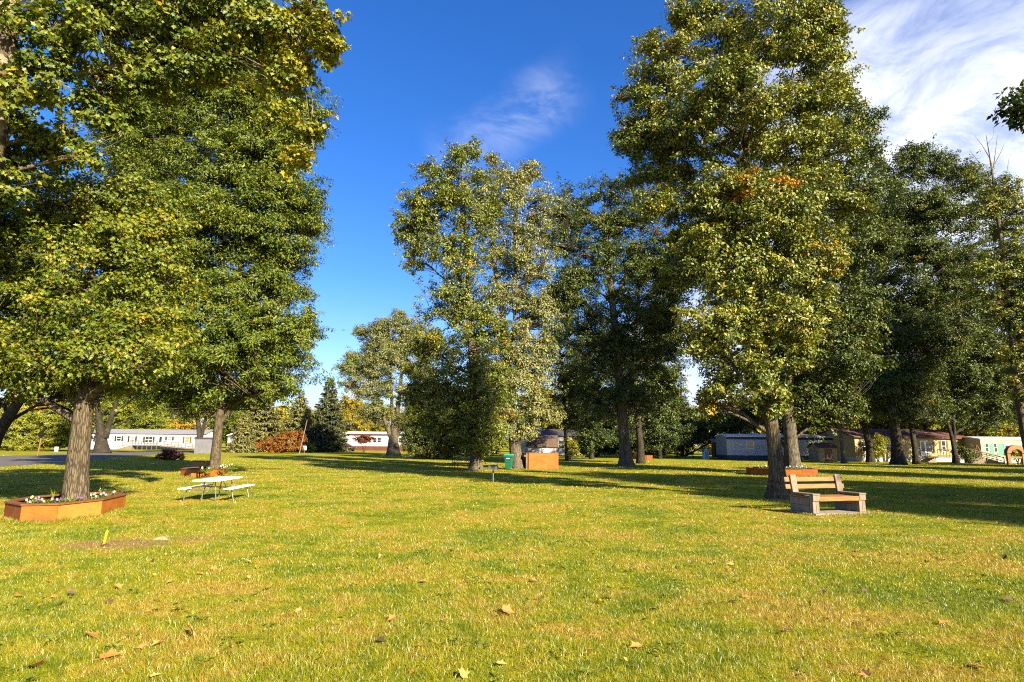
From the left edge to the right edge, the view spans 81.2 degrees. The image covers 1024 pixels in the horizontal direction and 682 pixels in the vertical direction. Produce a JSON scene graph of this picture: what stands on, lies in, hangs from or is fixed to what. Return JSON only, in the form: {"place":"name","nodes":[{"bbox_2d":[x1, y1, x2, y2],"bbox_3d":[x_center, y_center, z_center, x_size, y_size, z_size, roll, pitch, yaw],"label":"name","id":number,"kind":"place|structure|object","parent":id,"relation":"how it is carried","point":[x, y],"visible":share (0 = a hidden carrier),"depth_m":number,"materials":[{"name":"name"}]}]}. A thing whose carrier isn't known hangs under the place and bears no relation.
{"place":"outdoors","nodes":[
{"label":"outdoors","id":0,"kind":"place"},
{"bbox_2d":[0,451,193,465],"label":"road","id":1,"kind":"structure","parent":0,"point":[17,460],"depth_m":64.77,"materials":[{"name":"asphalt"}]},
{"bbox_2d":[0,443,1023,681],"bbox_3d":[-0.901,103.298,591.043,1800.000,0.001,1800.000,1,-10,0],"label":"ground","id":2,"kind":"structure","parent":0,"point":[356,455],"depth_m":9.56,"materials":[{"name":"plant"}]},
{"bbox_2d":[0,392,37,423],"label":"broadleaf tree","id":3,"kind":"object","parent":2,"relation":"on","point":[23,408],"visible":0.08,"depth_m":160.06,"materials":[{"name":"yellow plant"}]},
{"bbox_2d":[1,438,38,450],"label":"hedge","id":4,"kind":"object","parent":2,"relation":"on","point":[8,445],"visible":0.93,"depth_m":98.06,"materials":[{"name":"green plant"}]},
{"bbox_2d":[24,401,66,433],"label":"broadleaf tree","id":5,"kind":"object","parent":2,"relation":"on","point":[37,407],"visible":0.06,"depth_m":149.15,"materials":[{"name":"yellow plant"}]},
{"bbox_2d":[0,409,95,449],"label":"bush","id":6,"kind":"object","parent":2,"relation":"on","point":[57,434],"visible":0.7,"depth_m":104.37,"materials":[{"name":"green plant"}]},
{"bbox_2d":[0,384,106,447],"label":"leaning tree","id":7,"kind":"object","parent":2,"relation":"on","point":[10,415],"visible":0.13,"depth_m":24.39,"materials":[{"name":"green plant"}]},
{"bbox_2d":[4,491,127,522],"bbox_3d":[-11.812,4.381,15.852,2.142,0.462,3.721,3,-10,-14],"label":"tree planter","id":8,"kind":"object","parent":2,"relation":"on","point":[19,509],"visible":0.83,"depth_m":14.61,"materials":[{"name":"orange wood"}]},
{"bbox_2d":[0,154,216,500],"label":"pin oak tree","id":9,"kind":"object","parent":8,"relation":"in","point":[45,302],"visible":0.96,"depth_m":16.30,"materials":[{"name":"green plant"}]},
{"bbox_2d":[92,401,110,430],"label":"broadleaf tree","id":10,"kind":"object","parent":2,"relation":"on","point":[103,411],"visible":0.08,"depth_m":158.17,"materials":[{"name":"green plant"}]},
{"bbox_2d":[45,375,163,452],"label":"maple tree","id":11,"kind":"object","parent":2,"relation":"on","point":[102,435],"visible":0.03,"depth_m":89.04,"materials":[{"name":"green plant"}]},
{"bbox_2d":[100,648,123,658],"bbox_3d":[-3.628,2.802,5.394,0.170,0.110,0.184,-4,-11,26],"label":"fallen leaf","id":12,"kind":"object","parent":2,"relation":"on","point":[110,652],"visible":1,"depth_m":5.36,"materials":[{"name":"plant"}]},
{"bbox_2d":[94,396,142,428],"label":"broadleaf tree","id":13,"kind":"object","parent":2,"relation":"on","point":[125,412],"visible":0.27,"depth_m":147.25,"materials":[{"name":"green plant"}]},
{"bbox_2d":[127,399,174,428],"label":"broadleaf tree","id":14,"kind":"object","parent":2,"relation":"on","point":[154,421],"visible":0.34,"depth_m":147.43,"materials":[{"name":"green plant"}]},
{"bbox_2d":[90,429,212,449],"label":"mobile home","id":15,"kind":"object","parent":2,"relation":"on","point":[123,436],"visible":0.66,"depth_m":127.51,"materials":[{"name":"white"}]},
{"bbox_2d":[117,440,193,449],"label":"wheelchair ramp","id":16,"kind":"structure","parent":2,"relation":"on","point":[132,447],"depth_m":125.66,"materials":[{"name":"wood"}]},
{"bbox_2d":[158,411,174,428],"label":"broadleaf tree","id":17,"kind":"object","parent":2,"relation":"on","point":[168,418],"visible":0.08,"depth_m":168.21,"materials":[{"name":"green plant"}]},
{"bbox_2d":[153,448,187,459],"bbox_3d":[-34.337,11.359,59.730,3.415,1.354,1.918,1,-10,0],"label":"bush","id":18,"kind":"object","parent":2,"relation":"on","point":[164,454],"visible":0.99,"depth_m":59.61,"materials":[{"name":"purple plant"}]},
{"bbox_2d":[0,0,352,213],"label":"sycamore tree","id":19,"kind":"object","parent":2,"relation":"on","point":[211,40],"visible":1,"depth_m":15.98,"materials":[{"name":"green plant"}]},
{"bbox_2d":[167,410,208,429],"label":"broadleaf tree","id":20,"kind":"object","parent":2,"relation":"on","point":[175,424],"visible":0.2,"depth_m":155.77,"materials":[{"name":"yellow plant"}]},
{"bbox_2d":[191,460,209,477],"bbox_3d":[-16.585,6.831,31.692,0.800,0.964,0.622,2,-10,-8],"label":"park grill","id":21,"kind":"object","parent":2,"relation":"on","point":[199,463],"visible":0.98,"depth_m":31.62,"materials":[{"name":"black metal"}]},
{"bbox_2d":[162,375,242,436],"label":"maple tree","id":22,"kind":"object","parent":2,"relation":"on","point":[197,418],"visible":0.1,"depth_m":98.87,"materials":[{"name":"green plant"}]},
{"bbox_2d":[194,437,211,453],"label":"storage shed","id":23,"kind":"structure","parent":2,"relation":"on","point":[203,445],"depth_m":92.33,"materials":[{"name":"white"}]},
{"bbox_2d":[198,441,205,452],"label":"door","id":24,"kind":"structure","parent":23,"relation":"in","point":[201,449],"depth_m":92.26,"materials":[{"name":"white metal"}]},
{"bbox_2d":[181,467,227,476],"bbox_3d":[-17.475,7.424,33.889,2.142,0.462,3.721,3,-10,-14],"label":"tree planter","id":25,"kind":"object","parent":2,"relation":"on","point":[190,471],"visible":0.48,"depth_m":32.54,"materials":[{"name":"orange wood"}]},
{"bbox_2d":[60,7,360,468],"bbox_3d":[-19.063,-6.694,36.082,21.133,29.169,9.371,1,-10,0],"label":"pin oak tree","id":26,"kind":"object","parent":25,"relation":"in","point":[255,343],"visible":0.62,"depth_m":34.67,"materials":[{"name":"green plant"}]},
{"bbox_2d":[177,476,254,500],"bbox_3d":[-9.987,5.019,20.291,1.720,0.704,2.100,1,-10,-4],"label":"picnic table","id":27,"kind":"object","parent":2,"relation":"on","point":[218,479],"visible":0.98,"depth_m":19.75,"materials":[{"name":"white plastic"}]},
{"bbox_2d":[200,388,240,443],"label":"broadleaf tree","id":28,"kind":"object","parent":2,"relation":"on","point":[224,437],"visible":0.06,"depth_m":166.84,"materials":[{"name":"green plant"}]},
{"bbox_2d":[223,401,251,434],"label":"broadleaf tree","id":29,"kind":"object","parent":2,"relation":"on","point":[233,425],"visible":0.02,"depth_m":164.78,"materials":[{"name":"green plant"}]},
{"bbox_2d":[225,413,258,452],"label":"spruce tree","id":30,"kind":"object","parent":2,"relation":"on","point":[244,441],"visible":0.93,"depth_m":102.50,"materials":[{"name":"green plant"}]},
{"bbox_2d":[223,401,295,451],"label":"spruce tree","id":31,"kind":"object","parent":2,"relation":"on","point":[266,422],"visible":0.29,"depth_m":112.25,"materials":[{"name":"green plant"}]},
{"bbox_2d":[254,430,307,452],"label":"bush","id":32,"kind":"object","parent":2,"relation":"on","point":[279,443],"visible":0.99,"depth_m":97.98,"materials":[{"name":"orange plant"}]},
{"bbox_2d":[277,403,290,430],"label":"broadleaf tree","id":33,"kind":"object","parent":2,"relation":"on","point":[284,413],"visible":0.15,"depth_m":179.88,"materials":[{"name":"yellow plant"}]},
{"bbox_2d":[281,390,313,450],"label":"spruce tree","id":34,"kind":"object","parent":2,"relation":"on","point":[299,418],"visible":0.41,"depth_m":129.62,"materials":[{"name":"green plant"}]},
{"bbox_2d":[302,441,316,452],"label":"bush","id":35,"kind":"object","parent":2,"relation":"on","point":[309,449],"visible":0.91,"depth_m":107.74,"materials":[{"name":"green plant"}]},
{"bbox_2d":[299,377,355,451],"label":"spruce tree","id":36,"kind":"object","parent":2,"relation":"on","point":[328,434],"visible":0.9,"depth_m":119.44,"materials":[{"name":"green plant"}]},
{"bbox_2d":[336,391,371,431],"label":"broadleaf tree","id":37,"kind":"object","parent":2,"relation":"on","point":[348,406],"visible":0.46,"depth_m":165.46,"materials":[{"name":"yellow plant"}]},
{"bbox_2d":[352,434,376,451],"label":"tree","id":38,"kind":"object","parent":2,"relation":"on","point":[363,439],"visible":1,"depth_m":115.20,"materials":[{"name":"brown plant"}]},
{"bbox_2d":[365,399,387,431],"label":"broadleaf tree","id":39,"kind":"object","parent":2,"relation":"on","point":[374,426],"visible":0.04,"depth_m":178.81,"materials":[{"name":"yellow plant"}]},
{"bbox_2d":[342,431,428,450],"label":"mobile home","id":40,"kind":"object","parent":2,"relation":"on","point":[380,443],"visible":0.35,"depth_m":141.90,"materials":[{"name":"white"}]},
{"bbox_2d":[373,407,401,431],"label":"broadleaf tree","id":41,"kind":"object","parent":2,"relation":"on","point":[381,429],"visible":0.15,"depth_m":167.15,"materials":[{"name":"yellow plant"}]},
{"bbox_2d":[330,307,445,455],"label":"silver maple tree","id":42,"kind":"object","parent":2,"relation":"on","point":[379,349],"visible":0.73,"depth_m":92.29,"materials":[{"name":"green plant"}]},
{"bbox_2d":[392,404,463,458],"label":"bush","id":43,"kind":"object","parent":2,"relation":"on","point":[412,436],"visible":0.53,"depth_m":71.50,"materials":[{"name":"green plant"}]},
{"bbox_2d":[388,134,524,470],"bbox_3d":[-4.305,-3.549,45.079,10.728,26.242,6.805,1,-10,0],"label":"maple tree","id":44,"kind":"object","parent":2,"relation":"on","point":[478,431],"visible":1,"depth_m":44.67,"materials":[{"name":"green plant"}]},
{"bbox_2d":[444,459,469,468],"bbox_3d":[-3.784,9.379,45.510,2.205,0.740,1.794,-3,-10,18],"label":"picnic table","id":45,"kind":"object","parent":2,"relation":"on","point":[454,463],"visible":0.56,"depth_m":45.22,"materials":[{"name":"wood"}]},
{"bbox_2d":[458,667,469,677],"bbox_3d":[-0.408,2.792,5.035,0.088,0.083,0.114,-3,-10,18],"label":"fallen leaf","id":46,"kind":"object","parent":2,"relation":"on","point":[463,673],"visible":1,"depth_m":5.04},
{"bbox_2d":[451,434,508,458],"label":"bush","id":47,"kind":"object","parent":2,"relation":"on","point":[493,454],"visible":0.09,"depth_m":74.19,"materials":[{"name":"green plant"}]},
{"bbox_2d":[488,464,497,482],"bbox_3d":[-0.953,6.678,29.945,0.420,0.944,0.622,0,-10,5],"label":"park grill","id":48,"kind":"object","parent":2,"relation":"on","point":[493,467],"visible":0.98,"depth_m":29.92,"materials":[{"name":"grey metal"}]},
{"bbox_2d":[484,405,508,446],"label":"broadleaf tree","id":49,"kind":"object","parent":2,"relation":"on","point":[505,440],"visible":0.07,"depth_m":167.41,"materials":[{"name":"green plant"}]},
{"bbox_2d":[501,604,513,613],"bbox_3d":[-0.048,3.107,6.910,0.142,0.098,0.155,-6,-12,34],"label":"fallen leaf","id":50,"kind":"object","parent":2,"relation":"on","point":[507,609],"visible":0.97,"depth_m":6.93,"materials":[{"name":"plant"}]},
{"bbox_2d":[504,454,513,468],"bbox_3d":[-0.242,9.177,45.450,0.660,1.170,0.834,-2,-10,12],"label":"wheeled bin","id":51,"kind":"object","parent":2,"relation":"on","point":[508,458],"visible":0.97,"depth_m":45.16,"materials":[{"name":"green plastic"}]},
{"bbox_2d":[0,459,1023,681],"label":"leaf litter","id":52,"kind":"object","parent":2,"relation":"on","point":[188,628],"visible":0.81,"depth_m":20.35,"materials":[{"name":"plant"}]},
{"bbox_2d":[0,485,1023,681],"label":"fallen leaves","id":53,"kind":"object","parent":2,"relation":"on","point":[500,670],"visible":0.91,"depth_m":7.64,"materials":[{"name":"brown plant"}]},
{"bbox_2d":[470,151,571,468],"bbox_3d":[0.309,-3.101,48.289,9.141,26.666,5.771,1,-10,0],"label":"silver maple tree","id":54,"kind":"object","parent":2,"relation":"on","point":[535,360],"visible":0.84,"depth_m":48.08,"materials":[{"name":"green plant"}]},
{"bbox_2d":[515,391,532,444],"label":"broadleaf tree","id":55,"kind":"object","parent":2,"relation":"on","point":[521,420],"visible":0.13,"depth_m":179.52,"materials":[{"name":"green plant"}]},
{"bbox_2d":[522,453,557,468],"bbox_3d":[2.024,9.387,46.860,2.861,1.270,1.620,4,-10,-21],"label":"plywood enclosure","id":56,"kind":"object","parent":2,"relation":"on","point":[540,460],"visible":0.78,"depth_m":46.13,"materials":[{"name":"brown wood"}]},
{"bbox_2d":[527,385,559,428],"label":"broadleaf tree","id":57,"kind":"object","parent":2,"relation":"on","point":[543,426],"visible":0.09,"depth_m":132.31,"materials":[{"name":"green plant"}]},
{"bbox_2d":[539,293,591,460],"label":"maple sapling","id":58,"kind":"object","parent":2,"relation":"on","point":[563,378],"visible":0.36,"depth_m":70.41,"materials":[{"name":"green plant"}]},
{"bbox_2d":[560,437,584,458],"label":"bush","id":59,"kind":"object","parent":2,"relation":"on","point":[571,452],"visible":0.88,"depth_m":76.58,"materials":[{"name":"green plant"}]},
{"bbox_2d":[563,416,600,453],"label":"broadleaf tree","id":60,"kind":"object","parent":2,"relation":"on","point":[582,426],"visible":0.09,"depth_m":115.71,"materials":[{"name":"green plant"}]},
{"bbox_2d":[545,334,622,458],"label":"maple tree","id":61,"kind":"object","parent":2,"relation":"on","point":[596,435],"visible":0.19,"depth_m":79.19,"materials":[{"name":"green plant"}]},
{"bbox_2d":[529,167,695,466],"bbox_3d":[9.372,-2.543,55.448,15.872,28.058,7.915,1,-10,0],"label":"maple tree","id":62,"kind":"object","parent":2,"relation":"on","point":[605,251],"visible":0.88,"depth_m":54.93,"materials":[{"name":"green plant"}]},
{"bbox_2d":[585,230,690,463],"bbox_3d":[13.774,0.084,64.128,12.506,25.808,7.318,1,-10,0],"label":"maple tree","id":63,"kind":"object","parent":2,"relation":"on","point":[665,410],"visible":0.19,"depth_m":62.71,"materials":[{"name":"green plant"}]},
{"bbox_2d":[569,418,712,457],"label":"bush","id":64,"kind":"object","parent":2,"relation":"on","point":[697,439],"visible":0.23,"depth_m":93.18,"materials":[{"name":"green plant"}]},
{"bbox_2d":[606,329,697,458],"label":"maple tree","id":65,"kind":"object","parent":2,"relation":"on","point":[659,436],"visible":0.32,"depth_m":83.63,"materials":[{"name":"green plant"}]},
{"bbox_2d":[701,447,709,458],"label":"toy playhouse","id":66,"kind":"object","parent":2,"relation":"on","point":[705,451],"visible":1,"depth_m":86.40,"materials":[{"name":"plastic"}]},
{"bbox_2d":[694,410,725,453],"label":"broadleaf tree","id":67,"kind":"object","parent":2,"relation":"on","point":[708,448],"visible":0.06,"depth_m":118.13,"materials":[{"name":"green plant"}]},
{"bbox_2d":[708,439,716,458],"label":"play fort","id":68,"kind":"structure","parent":2,"relation":"on","point":[713,449],"depth_m":88.11,"materials":[{"name":"brown wood"}]},
{"bbox_2d":[675,391,756,456],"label":"maple tree","id":69,"kind":"object","parent":2,"relation":"on","point":[731,429],"visible":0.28,"depth_m":100.77,"materials":[{"name":"green plant"}]},
{"bbox_2d":[606,0,878,499],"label":"shingle oak tree","id":70,"kind":"object","parent":2,"relation":"on","point":[810,34],"visible":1,"depth_m":23.51,"materials":[{"name":"green plant"}]},
{"bbox_2d":[697,219,803,467],"bbox_3d":[17.440,-0.056,43.711,8.182,19.275,6.939,1,-10,0],"label":"maple tree","id":71,"kind":"object","parent":2,"relation":"on","point":[713,367],"visible":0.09,"depth_m":43.30,"materials":[{"name":"green plant"}]},
{"bbox_2d":[746,395,782,433],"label":"broadleaf tree","id":72,"kind":"object","parent":2,"relation":"on","point":[758,430],"visible":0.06,"depth_m":119.79,"materials":[{"name":"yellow plant"}]},
{"bbox_2d":[697,381,843,433],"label":"maple tree","id":73,"kind":"object","parent":2,"relation":"on","point":[728,422],"visible":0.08,"depth_m":87.42,"materials":[{"name":"green plant"}]},
{"bbox_2d":[714,434,832,460],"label":"mobile home","id":74,"kind":"object","parent":2,"relation":"on","point":[741,446],"visible":0.52,"depth_m":81.81,"materials":[{"name":"blue metal"}]},
{"bbox_2d":[746,466,817,475],"bbox_3d":[18.224,8.844,40.473,4.230,0.502,4.230,-2,-10,12],"label":"tree planter","id":75,"kind":"object","parent":2,"relation":"on","point":[796,472],"visible":0.62,"depth_m":39.00,"materials":[{"name":"orange wood"}]},
{"bbox_2d":[683,65,912,468],"bbox_3d":[20.511,-5.873,43.173,16.700,30.701,8.257,1,-10,0],"label":"maple tree","id":76,"kind":"object","parent":2,"relation":"on","point":[852,357],"visible":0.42,"depth_m":41.43,"materials":[{"name":"green plant"}]},
{"bbox_2d":[806,442,837,461],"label":"garden shed","id":77,"kind":"structure","parent":2,"relation":"on","point":[822,451],"depth_m":75.18,"materials":[{"name":"beige"}]},
{"bbox_2d":[825,449,832,461],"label":"door","id":78,"kind":"structure","parent":77,"relation":"in","point":[828,452],"depth_m":74.99,"materials":[{"name":"wood"}]},
{"bbox_2d":[787,508,870,515],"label":"concrete slab","id":79,"kind":"structure","parent":2,"relation":"on","point":[832,511],"depth_m":17.53,"materials":[{"name":"concrete"}]},
{"bbox_2d":[783,474,865,512],"bbox_3d":[9.347,4.530,17.819,2.190,1.037,1.011,3,-10,-17],"label":"park bench","id":80,"kind":"object","parent":79,"relation":"on","point":[807,502],"visible":1,"depth_m":17.79,"materials":[{"name":"wood"}]},
{"bbox_2d":[797,316,881,462],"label":"maple tree","id":81,"kind":"object","parent":2,"relation":"on","point":[843,456],"visible":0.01,"depth_m":71.06,"materials":[{"name":"green plant"}]},
{"bbox_2d":[821,211,900,462],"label":"maple tree","id":82,"kind":"object","parent":2,"relation":"on","point":[870,457],"visible":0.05,"depth_m":74.71,"materials":[{"name":"green plant"}]},
{"bbox_2d":[833,396,888,428],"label":"broadleaf tree","id":83,"kind":"object","parent":2,"relation":"on","point":[857,424],"visible":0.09,"depth_m":109.13,"materials":[{"name":"green plant"}]},
{"bbox_2d":[857,668,871,677],"bbox_3d":[3.024,2.833,5.112,0.100,0.059,0.108,10,-13,-43],"label":"fallen leaf","id":84,"kind":"object","parent":2,"relation":"on","point":[867,673],"visible":1,"depth_m":5.11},
{"bbox_2d":[872,433,890,461],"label":"bush","id":85,"kind":"object","parent":2,"relation":"on","point":[879,444],"visible":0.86,"depth_m":75.98,"materials":[{"name":"green plant"}]},
{"bbox_2d":[815,428,971,461],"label":"house","id":86,"kind":"structure","parent":2,"relation":"on","point":[930,442],"depth_m":80.84,"materials":[{"name":"yellow"}]},
{"bbox_2d":[919,441,926,455],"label":"door","id":87,"kind":"structure","parent":86,"relation":"in","point":[922,443],"depth_m":80.71,"materials":[{"name":"white glass"}]},
{"bbox_2d":[925,442,932,451],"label":"window","id":88,"kind":"structure","parent":86,"relation":"in","point":[929,448],"depth_m":81.06,"materials":[{"name":"white glass"}]},
{"bbox_2d":[868,298,963,463],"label":"maple tree","id":89,"kind":"object","parent":2,"relation":"on","point":[915,453],"visible":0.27,"depth_m":68.75,"materials":[{"name":"green plant"}]},
{"bbox_2d":[900,420,946,429],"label":"broadleaf tree","id":90,"kind":"object","parent":2,"relation":"on","point":[932,427],"visible":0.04,"depth_m":101.80,"materials":[{"name":"green plant"}]},
{"bbox_2d":[840,134,1012,464],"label":"maple tree","id":91,"kind":"object","parent":2,"relation":"on","point":[934,209],"visible":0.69,"depth_m":69.20,"materials":[{"name":"green plant"}]},
{"bbox_2d":[920,449,963,462],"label":"porch deck","id":92,"kind":"structure","parent":2,"relation":"on","point":[926,459],"depth_m":77.31,"materials":[{"name":"wood"}]},
{"bbox_2d":[904,236,1023,463],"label":"maple tree","id":93,"kind":"object","parent":2,"relation":"on","point":[980,374],"visible":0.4,"depth_m":73.55,"materials":[{"name":"green plant"}]},
{"bbox_2d":[957,444,982,463],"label":"bush","id":94,"kind":"object","parent":2,"relation":"on","point":[969,454],"visible":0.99,"depth_m":72.98,"materials":[{"name":"green plant"}]},
{"bbox_2d":[928,361,1023,436],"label":"maple tree","id":95,"kind":"object","parent":2,"relation":"on","point":[985,424],"visible":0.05,"depth_m":82.94,"materials":[{"name":"green plant"}]},
{"bbox_2d":[943,404,1009,436],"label":"broadleaf tree","id":96,"kind":"object","parent":2,"relation":"on","point":[969,431],"visible":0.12,"depth_m":99.17,"materials":[{"name":"green plant"}]},
{"bbox_2d":[964,444,1004,463],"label":"wooden steps","id":97,"kind":"structure","parent":2,"relation":"on","point":[984,460],"depth_m":73.52,"materials":[{"name":"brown wood"}]},
{"bbox_2d":[959,129,1023,449],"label":"maple tree","id":98,"kind":"object","parent":2,"relation":"on","point":[1006,276],"visible":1,"depth_m":59.07,"materials":[{"name":"plant"}]},
{"bbox_2d":[962,436,1022,462],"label":"mobile home","id":99,"kind":"object","parent":2,"relation":"on","point":[997,446],"visible":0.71,"depth_m":79.45,"materials":[{"name":"beige metal"}]},
{"bbox_2d":[981,421,1017,436],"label":"broadleaf tree","id":100,"kind":"object","parent":2,"relation":"on","point":[1010,430],"visible":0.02,"depth_m":99.95,"materials":[{"name":"yellow plant"}]},
{"bbox_2d":[986,79,1023,133],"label":"maple tree","id":101,"kind":"object","parent":2,"relation":"on","point":[1015,111],"visible":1,"depth_m":22.63,"materials":[{"name":"green plant"}]},
{"bbox_2d":[1002,449,1020,463],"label":"bush","id":102,"kind":"object","parent":2,"relation":"on","point":[1015,453],"visible":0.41,"depth_m":71.79,"materials":[{"name":"green plant"}]},
{"bbox_2d":[1004,445,1023,464],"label":"garden arch","id":103,"kind":"structure","parent":2,"relation":"on","point":[1009,449],"depth_m":69.72,"materials":[{"name":"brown wood"}]},
{"bbox_2d":[0,0,1023,445],"label":"sky","id":104,"kind":"structure","parent":0,"point":[531,79],"materials":[{"name":"blue"}]},
{"bbox_2d":[526,435,558,452],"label":"garden shed","id":105,"kind":"structure","parent":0,"point":[546,444],"depth_m":76.88,"materials":[{"name":"white"}]},
{"bbox_2d":[521,429,575,454],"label":"house","id":106,"kind":"structure","parent":0,"point":[558,432],"depth_m":103.61,"materials":[{"name":"grey"}]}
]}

